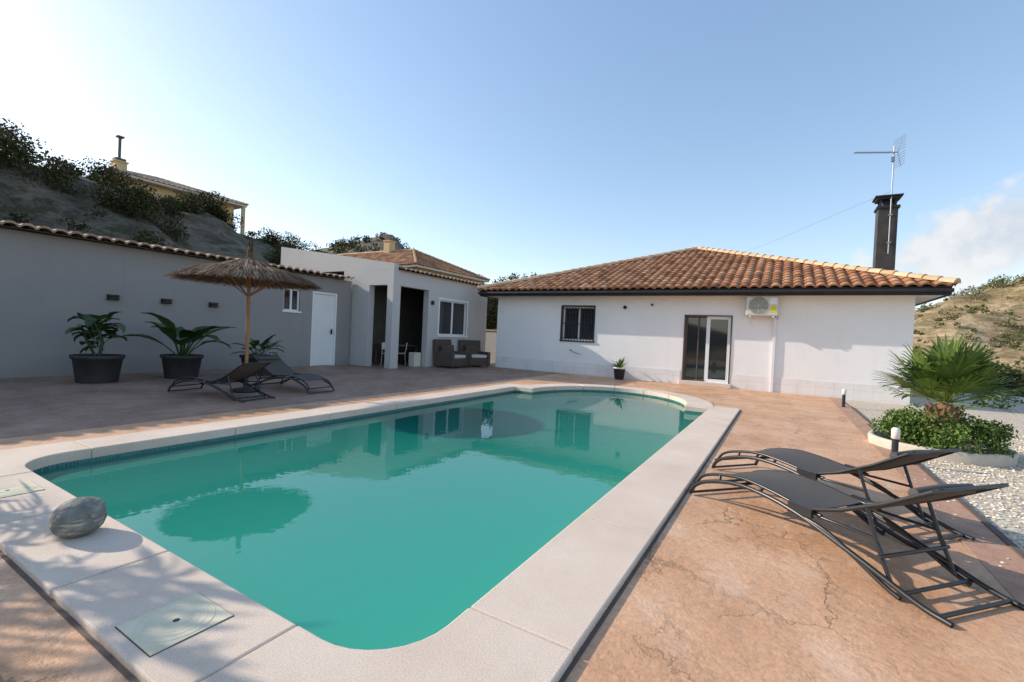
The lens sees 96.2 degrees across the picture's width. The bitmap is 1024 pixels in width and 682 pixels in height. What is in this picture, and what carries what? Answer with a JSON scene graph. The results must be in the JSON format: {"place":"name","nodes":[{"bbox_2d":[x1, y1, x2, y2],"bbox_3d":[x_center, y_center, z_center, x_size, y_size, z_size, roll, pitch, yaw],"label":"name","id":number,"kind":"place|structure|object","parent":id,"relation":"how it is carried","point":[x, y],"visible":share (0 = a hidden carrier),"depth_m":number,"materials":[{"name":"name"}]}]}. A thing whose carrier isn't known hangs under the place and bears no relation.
{"place":"outdoors","nodes":[
{"label":"outdoors","id":0,"kind":"place"},
{"bbox_2d":[281,247,486,368],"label":"walls","id":1,"kind":"structure","parent":0,"point":[368,275],"depth_m":16.93,"materials":[{"name":"paint"}]},
{"bbox_2d":[340,279,423,361],"bbox_3d":[-5.464,-0.713,20.030,6.000,3.250,5.350,3,1,30],"label":"interior","id":2,"kind":"object","parent":1,"relation":"attached to","point":[411,316],"visible":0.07,"depth_m":19.94,"materials":[{"name":"paint"}]},
{"bbox_2d":[402,270,477,285],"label":"roof deck","id":3,"kind":"structure","parent":1,"relation":"on","point":[442,278],"depth_m":18.04,"materials":[{"name":"white paint"}]},
{"bbox_2d":[399,267,485,285],"bbox_3d":[-5.069,-2.959,20.113,6.576,0.731,5.900,3,1,30],"label":"roof eave","id":4,"kind":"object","parent":1,"relation":"on","point":[437,275],"depth_m":17.83,"materials":[{"name":"tile"}]},
{"bbox_2d":[437,297,468,337],"bbox_3d":[-2.435,-0.929,18.829,0.190,1.540,1.950,3,1,30],"label":"window frame","id":5,"kind":"object","parent":1,"relation":"attached to","point":[452,302],"visible":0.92,"depth_m":18.85,"materials":[{"name":"white plastic"}]},
{"bbox_2d":[439,301,463,334],"bbox_3d":[-2.489,-0.927,18.861,0.005,1.290,1.690,3,1,30],"label":"window glass","id":6,"kind":"object","parent":5,"relation":"in","point":[445,319],"visible":0.86,"depth_m":18.80,"materials":[{"name":"glass"}]},
{"bbox_2d":[348,361,433,368],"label":"porch floor","id":7,"kind":"structure","parent":0,"point":[399,365],"depth_m":17.48,"materials":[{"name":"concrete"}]},
{"bbox_2d":[380,342,384,364],"bbox_3d":[-4.646,0.496,17.251,0.428,0.861,0.488,2,1,-38],"label":"white chair","id":8,"kind":"object","parent":7,"relation":"on","point":[383,345],"visible":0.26,"depth_m":17.30,"materials":[{"name":"beige paint"}]},
{"bbox_2d":[372,344,419,363],"bbox_3d":[-4.602,0.526,18.258,1.000,0.775,1.600,3,1,30],"label":"porch table","id":9,"kind":"object","parent":7,"relation":"on","point":[375,355],"visible":0.54,"depth_m":18.14,"materials":[{"name":"brown"}]},
{"bbox_2d":[408,352,420,366],"bbox_3d":[-3.697,0.701,17.443,0.300,0.535,0.360,3,1,30],"label":"white planter box","id":10,"kind":"object","parent":7,"relation":"on","point":[414,359],"visible":1,"depth_m":17.31,"materials":[{"name":"beige paint"}]},
{"bbox_2d":[0,363,1023,681],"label":"terrace","id":11,"kind":"structure","parent":0,"point":[742,585],"depth_m":2.83,"materials":[{"name":"concrete"}]},
{"bbox_2d":[65,311,126,383],"bbox_3d":[-8.605,0.108,9.495,0.954,1.479,0.876,2,1,-34],"label":"potted philodendron","id":12,"kind":"object","parent":11,"relation":"on","point":[95,368],"visible":1,"depth_m":9.39,"materials":[{"name":"plastic"}]},
{"bbox_2d":[116,312,235,378],"bbox_3d":[-7.761,0.120,10.817,2.034,1.496,2.142,3,1,30],"label":"potted bird of paradise","id":13,"kind":"object","parent":11,"relation":"on","point":[182,363],"visible":0.99,"depth_m":10.60,"materials":[{"name":"plant"}]},
{"bbox_2d":[167,362,274,402],"bbox_3d":[-5.399,0.677,8.534,1.977,0.680,0.654,3,1,21],"label":"sun lounger","id":14,"kind":"object","parent":11,"relation":"on","point":[242,372],"visible":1,"depth_m":8.37,"materials":[{"name":"black fabric"}]},
{"bbox_2d":[160,242,321,392],"bbox_3d":[-5.285,-0.489,9.178,2.795,2.993,2.787,3,1,30],"label":"straw parasol","id":15,"kind":"object","parent":11,"relation":"on","point":[248,271],"visible":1,"depth_m":8.99,"materials":[{"name":"plant"}]},
{"bbox_2d":[229,334,283,375],"bbox_3d":[-6.604,0.355,12.172,1.447,1.099,1.252,3,1,30],"label":"potted shrub","id":16,"kind":"object","parent":11,"relation":"on","point":[263,345],"visible":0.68,"depth_m":12.04,"materials":[{"name":"green plant"}]},
{"bbox_2d":[250,355,334,393],"bbox_3d":[-4.750,0.689,9.859,1.977,0.680,0.654,3,1,28],"label":"sun lounger","id":17,"kind":"object","parent":11,"relation":"on","point":[277,368],"visible":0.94,"depth_m":9.92,"materials":[{"name":"black fabric"}]},
{"bbox_2d":[0,383,740,681],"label":"pool coping","id":18,"kind":"object","parent":11,"relation":"on","point":[536,616],"visible":0.92,"depth_m":2.39,"materials":[{"name":"stone"}]},
{"bbox_2d":[0,481,44,497],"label":"skimmer lid","id":19,"kind":"object","parent":18,"relation":"on","point":[15,489],"visible":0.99,"depth_m":3.48,"materials":[{"name":"beige plastic"}]},
{"bbox_2d":[49,496,106,538],"bbox_3d":[-2.668,1.083,2.832,0.257,0.230,0.271,-1,-1,-37],"label":"boulder","id":20,"kind":"object","parent":18,"relation":"on","point":[73,518],"visible":1,"depth_m":2.75,"materials":[{"name":"stone"}]},
{"bbox_2d":[114,592,234,657],"bbox_3d":[-1.499,1.259,2.050,0.330,0.027,0.330,3,1,30],"label":"skimmer lid","id":21,"kind":"object","parent":18,"relation":"on","point":[155,632],"visible":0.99,"depth_m":2.03,"materials":[{"name":"beige plastic"}]},
{"bbox_2d":[433,339,468,368],"bbox_3d":[-2.390,0.488,17.883,1.018,1.072,1.000,3,1,30],"label":"wicker armchair","id":22,"kind":"object","parent":11,"relation":"on","point":[446,354],"visible":0.99,"depth_m":17.65,"materials":[{"name":"wicker"}]},
{"bbox_2d":[458,340,490,366],"bbox_3d":[-1.568,0.511,18.963,1.000,1.072,1.018,2,1,-34],"label":"wicker armchair","id":23,"kind":"object","parent":11,"relation":"on","point":[477,356],"visible":0.73,"depth_m":18.89,"materials":[{"name":"brown wicker"}]},
{"bbox_2d":[610,358,629,379],"bbox_3d":[3.717,0.924,15.994,0.725,0.827,0.751,3,1,11],"label":"potted agave","id":24,"kind":"object","parent":11,"relation":"on","point":[619,370],"visible":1,"depth_m":15.87,"materials":[{"name":"black plastic"}]},
{"bbox_2d":[679,380,730,388],"bbox_3d":[6.299,1.408,15.027,1.580,0.132,0.200,3,1,30],"label":"door step","id":25,"kind":"object","parent":11,"relation":"on","point":[707,384],"depth_m":14.92,"materials":[{"name":"beige stone"}]},
{"bbox_2d":[711,448,974,548],"bbox_3d":[2.857,1.126,4.265,0.654,0.680,1.977,2,1,-20],"label":"sun lounger","id":26,"kind":"object","parent":11,"relation":"on","point":[809,465],"visible":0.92,"depth_m":3.88,"materials":[{"name":"black fabric"}]},
{"bbox_2d":[689,470,1023,627],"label":"sun lounger","id":27,"kind":"object","parent":11,"relation":"on","point":[807,498],"visible":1,"depth_m":2.90,"materials":[{"name":"black fabric"}]},
{"bbox_2d":[829,397,1023,603],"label":"brick border","id":28,"kind":"object","parent":11,"relation":"on","point":[993,553],"visible":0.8,"depth_m":3.60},
{"bbox_2d":[841,389,846,406],"bbox_3d":[8.111,1.389,11.220,0.110,0.445,0.110,3,1,30],"label":"bollard light","id":29,"kind":"object","parent":28,"relation":"on","point":[843,396],"visible":0.98,"depth_m":11.19,"materials":[{"name":"grey metal"}]},
{"bbox_2d":[891,427,900,452],"bbox_3d":[4.828,1.311,5.785,0.110,0.445,0.110,3,1,30],"label":"bollard light","id":30,"kind":"object","parent":28,"relation":"on","point":[895,434],"visible":0.65,"depth_m":5.76,"materials":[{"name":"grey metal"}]},
{"bbox_2d":[850,406,1023,558],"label":"edging strip","id":31,"kind":"object","parent":11,"relation":"on","point":[1019,551],"visible":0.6,"depth_m":3.90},
{"bbox_2d":[0,158,1023,379],"bbox_3d":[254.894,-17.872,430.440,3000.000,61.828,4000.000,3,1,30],"label":"ground","id":32,"kind":"structure","parent":0,"point":[45,205],"depth_m":27.82,"materials":[{"name":"beige soil"}]},
{"bbox_2d":[0,118,332,264],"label":"hillside shrubs","id":33,"kind":"object","parent":32,"relation":"on","point":[57,169],"visible":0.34,"depth_m":23.21,"materials":[{"name":"green plant"}]},
{"bbox_2d":[85,135,248,233],"bbox_3d":[-29.660,-10.189,37.926,11.187,9.200,9.487,3,1,30],"label":"yellow villa","id":34,"kind":"object","parent":32,"relation":"on","point":[163,186],"visible":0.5,"depth_m":34.50,"materials":[{"name":"beige paint"}]},
{"bbox_2d":[0,220,354,377],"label":"outbuilding","id":35,"kind":"structure","parent":32,"relation":"on","point":[53,281],"depth_m":11.27,"materials":[{"name":"grey paint"}]},
{"bbox_2d":[106,294,119,299],"bbox_3d":[-9.405,-1.030,10.836,0.120,0.130,0.220,3,1,30],"label":"wall lamp","id":36,"kind":"object","parent":35,"relation":"attached to","point":[112,297],"visible":1,"depth_m":10.80,"materials":[{"name":"black metal"}]},
{"bbox_2d":[161,298,172,303],"bbox_3d":[-8.852,-1.018,11.775,0.120,0.130,0.220,3,1,30],"label":"wall lamp","id":37,"kind":"object","parent":35,"relation":"attached to","point":[165,301],"visible":1,"depth_m":11.74,"materials":[{"name":"black metal"}]},
{"bbox_2d":[208,302,218,306],"bbox_3d":[-8.278,-1.004,12.749,0.120,0.130,0.220,3,1,30],"label":"wall lamp","id":38,"kind":"object","parent":35,"relation":"attached to","point":[211,304],"visible":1,"depth_m":12.71,"materials":[{"name":"black metal"}]},
{"bbox_2d":[284,290,296,309],"bbox_3d":[-7.187,-1.338,14.878,0.005,0.620,0.470,3,1,30],"label":"window glass","id":39,"kind":"structure","parent":35,"relation":"in","point":[286,293],"depth_m":14.85,"materials":[{"name":"black"}]},
{"bbox_2d":[282,288,301,312],"bbox_3d":[-7.143,-1.310,14.852,0.150,0.770,0.670,3,1,30],"label":"window frame","id":40,"kind":"structure","parent":35,"relation":"in","point":[290,309],"depth_m":14.87,"materials":[{"name":"white paint"}]},
{"bbox_2d":[312,293,334,365],"bbox_3d":[-6.580,-0.388,15.942,0.040,2.470,0.860,3,1,30],"label":"door","id":41,"kind":"structure","parent":35,"relation":"in","point":[323,322],"depth_m":15.93,"materials":[{"name":"white paint"}]},
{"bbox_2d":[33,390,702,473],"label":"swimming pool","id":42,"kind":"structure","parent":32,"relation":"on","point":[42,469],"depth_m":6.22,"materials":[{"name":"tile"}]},
{"bbox_2d":[37,391,701,649],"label":"pool water","id":43,"kind":"structure","parent":42,"relation":"in","point":[391,529],"depth_m":4.00,"materials":[{"name":"teal liquid"}]},
{"bbox_2d":[375,237,381,250],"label":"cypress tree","id":44,"kind":"object","parent":32,"relation":"on","point":[376,244],"visible":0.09,"depth_m":51.93,"materials":[{"name":"green plant"}]},
{"bbox_2d":[336,238,489,282],"bbox_3d":[-13.243,-5.188,43.565,20.194,8.600,10.194,3,1,30],"label":"tiled roof villa","id":45,"kind":"object","parent":32,"relation":"on","point":[415,259],"visible":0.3,"depth_m":39.75,"materials":[{"name":"brown tile"}]},
{"bbox_2d":[326,232,537,283],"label":"distant shrubs","id":46,"kind":"object","parent":32,"relation":"on","point":[351,245],"visible":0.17,"depth_m":96.13,"materials":[{"name":"green plant"}]},
{"bbox_2d":[485,331,496,362],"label":"wall","id":47,"kind":"structure","parent":32,"relation":"on","point":[490,342],"depth_m":23.84,"materials":[{"name":"paint"}]},
{"bbox_2d":[486,298,497,329],"bbox_3d":[-2.279,-1.104,27.405,3.422,4.149,3.782,3,1,30],"label":"olive tree","id":48,"kind":"object","parent":32,"relation":"on","point":[490,322],"visible":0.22,"depth_m":27.10,"materials":[{"name":"green plant"}]},
{"bbox_2d":[488,298,497,326],"bbox_3d":[-1.819,-1.551,30.759,3.556,4.988,3.358,3,1,30],"label":"olive tree","id":49,"kind":"object","parent":32,"relation":"on","point":[493,309],"visible":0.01,"depth_m":30.11,"materials":[{"name":"green plant"}]},
{"bbox_2d":[496,296,915,386],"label":"walls","id":50,"kind":"structure","parent":32,"relation":"on","point":[848,339],"depth_m":14.49,"materials":[{"name":"white paint"}]},
{"bbox_2d":[559,305,595,342],"bbox_3d":[2.485,-0.656,17.354,1.400,1.380,0.110,3,1,30],"label":"window grille","id":51,"kind":"object","parent":50,"relation":"attached to","point":[561,330],"depth_m":17.41,"materials":[{"name":"black metal"}]},
{"bbox_2d":[563,307,593,340],"bbox_3d":[2.559,-0.654,17.479,1.280,1.280,0.070,3,1,30],"label":"window frame","id":52,"kind":"object","parent":50,"relation":"attached to","point":[578,322],"visible":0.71,"depth_m":17.45,"materials":[{"name":"white metal"}]},
{"bbox_2d":[564,308,593,339],"bbox_3d":[2.560,-0.654,17.481,1.180,1.180,0.005,3,1,30],"label":"window glass","id":53,"kind":"object","parent":52,"relation":"in","point":[584,329],"visible":0.64,"depth_m":17.43,"materials":[{"name":"black glass"}]},
{"bbox_2d":[495,356,909,404],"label":"plinth","id":54,"kind":"structure","parent":50,"relation":"attached to","point":[867,392],"depth_m":14.40,"materials":[{"name":"paint"}]},
{"bbox_2d":[681,315,732,383],"bbox_3d":[6.402,0.246,15.093,1.460,2.190,0.150,3,1,30],"label":"door shutter frame","id":55,"kind":"object","parent":50,"relation":"attached to","point":[685,340],"visible":1,"depth_m":15.25,"materials":[{"name":"black metal"}]},
{"bbox_2d":[685,318,727,379],"bbox_3d":[6.420,0.261,15.136,1.250,2.040,0.004,3,1,30],"label":"door glass","id":56,"kind":"object","parent":55,"relation":"in","point":[717,349],"visible":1,"depth_m":15.10,"materials":[{"name":"black glass"}]},
{"bbox_2d":[704,316,730,383],"bbox_3d":[6.708,0.282,14.975,0.730,2.150,0.060,3,1,30],"label":"door frame","id":57,"kind":"object","parent":55,"relation":"in","point":[709,318],"visible":0.98,"depth_m":15.02,"materials":[{"name":"white plastic"}]},
{"bbox_2d":[487,295,943,304],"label":"soffit","id":58,"kind":"structure","parent":50,"relation":"on","point":[921,298],"depth_m":13.94,"materials":[{"name":"beige paint"}]},
{"bbox_2d":[478,286,954,305],"bbox_3d":[8.568,-1.534,21.505,14.510,0.230,14.685,3,1,30],"label":"fascia gutter","id":59,"kind":"object","parent":58,"relation":"on","point":[945,291],"visible":0.79,"depth_m":13.94,"materials":[{"name":"black metal"}]},
{"bbox_2d":[477,288,635,290],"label":"roof","id":60,"kind":"structure","parent":59,"relation":"on","point":[559,289],"depth_m":22.70,"materials":[{"name":"tile"}]},
{"bbox_2d":[477,247,697,288],"bbox_3d":[3.639,-3.276,20.165,10.395,2.704,0.259,2,1,-14],"label":"hip","id":61,"kind":"object","parent":60,"relation":"on","point":[576,269],"visible":0.95,"depth_m":19.94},
{"bbox_2d":[639,286,789,288],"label":"roof back","id":62,"kind":"structure","parent":59,"relation":"on","point":[716,287],"depth_m":24.70,"materials":[{"name":"tile"}]},
{"bbox_2d":[477,249,956,290],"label":"roof front","id":63,"kind":"structure","parent":59,"relation":"on","point":[698,268],"depth_m":16.30,"materials":[{"name":"tile"}]},
{"bbox_2d":[697,247,960,282],"bbox_3d":[9.909,-2.928,16.466,0.259,2.704,10.395,2,1,-14],"label":"hip","id":64,"kind":"object","parent":63,"relation":"on","point":[910,274],"visible":0.99,"depth_m":14.19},
{"bbox_2d":[870,193,903,286],"bbox_3d":[10.965,-2.925,13.487,0.840,2.600,0.740,3,1,30],"label":"chimney","id":65,"kind":"object","parent":63,"relation":"on","point":[882,259],"visible":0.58,"depth_m":13.35,"materials":[{"name":"metal"}]},
{"bbox_2d":[854,134,905,253],"bbox_3d":[10.540,-4.214,13.233,1.243,3.341,0.555,3,1,0],"label":"tv antenna","id":66,"kind":"object","parent":65,"relation":"attached to","point":[892,169],"visible":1,"depth_m":13.25,"materials":[{"name":"grey metal"}]},
{"bbox_2d":[745,192,888,251],"bbox_3d":[12.941,-5.770,30.272,0.551,2.608,34.288,3,1,5],"label":"aerial cable","id":67,"kind":"object","parent":66,"relation":"attached to","point":[817,222],"visible":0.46,"depth_m":17.76,"materials":[{"name":"grey metal"}]},
{"bbox_2d":[789,283,957,287],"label":"roof","id":68,"kind":"structure","parent":59,"relation":"on","point":[870,285],"depth_m":15.77,"materials":[{"name":"tile"}]},
{"bbox_2d":[746,296,779,325],"bbox_3d":[7.678,-0.915,14.033,0.921,0.900,0.447,3,1,30],"label":"air conditioner","id":69,"kind":"object","parent":50,"relation":"attached to","point":[762,305],"visible":0.99,"depth_m":13.87,"materials":[{"name":"grey"}]},
{"bbox_2d":[770,317,776,391],"bbox_3d":[7.994,0.423,14.046,0.080,2.285,0.047,3,1,30],"label":"cable duct","id":70,"kind":"object","parent":50,"relation":"attached to","point":[773,354],"visible":0.86,"depth_m":14.03,"materials":[{"name":"white paint"}]},
{"bbox_2d":[845,389,1023,566],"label":"gravel","id":71,"kind":"structure","parent":32,"relation":"on","point":[869,411],"depth_m":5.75,"materials":[{"name":"white gravel"}]},
{"bbox_2d":[868,430,1018,466],"bbox_3d":[6.173,1.569,6.672,1.600,0.230,1.600,3,1,30],"label":"round planter","id":72,"kind":"object","parent":71,"relation":"on","point":[977,458],"visible":0.42,"depth_m":5.99,"materials":[{"name":"concrete"}]},
{"bbox_2d":[868,403,1018,457],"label":"planter shrubs","id":73,"kind":"object","parent":72,"relation":"in","point":[913,428],"visible":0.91,"depth_m":6.29,"materials":[{"name":"green plant"}]},
{"bbox_2d":[874,334,1022,448],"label":"fan palm tree","id":74,"kind":"object","parent":72,"relation":"in","point":[953,366],"visible":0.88,"depth_m":6.33,"materials":[{"name":"green plant"}]},
{"bbox_2d":[912,345,1023,396],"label":"valley trees","id":75,"kind":"object","parent":32,"relation":"on","point":[1018,382],"visible":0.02,"depth_m":19.22,"materials":[{"name":"green plant"}]},
{"bbox_2d":[913,274,1023,363],"bbox_3d":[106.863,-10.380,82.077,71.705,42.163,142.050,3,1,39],"label":"hill scrub","id":76,"kind":"object","parent":32,"relation":"on","point":[974,308],"visible":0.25,"depth_m":95.75,"materials":[{"name":"green plant"}]},
{"bbox_2d":[943,380,1023,408],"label":"garden scrub","id":77,"kind":"object","parent":32,"relation":"on","point":[997,399],"visible":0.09,"depth_m":14.52,"materials":[{"name":"green plant"}]},
{"bbox_2d":[0,0,1023,309],"label":"sky","id":78,"kind":"structure","parent":0,"point":[493,139],"materials":[{"name":"blue"}]}
]}

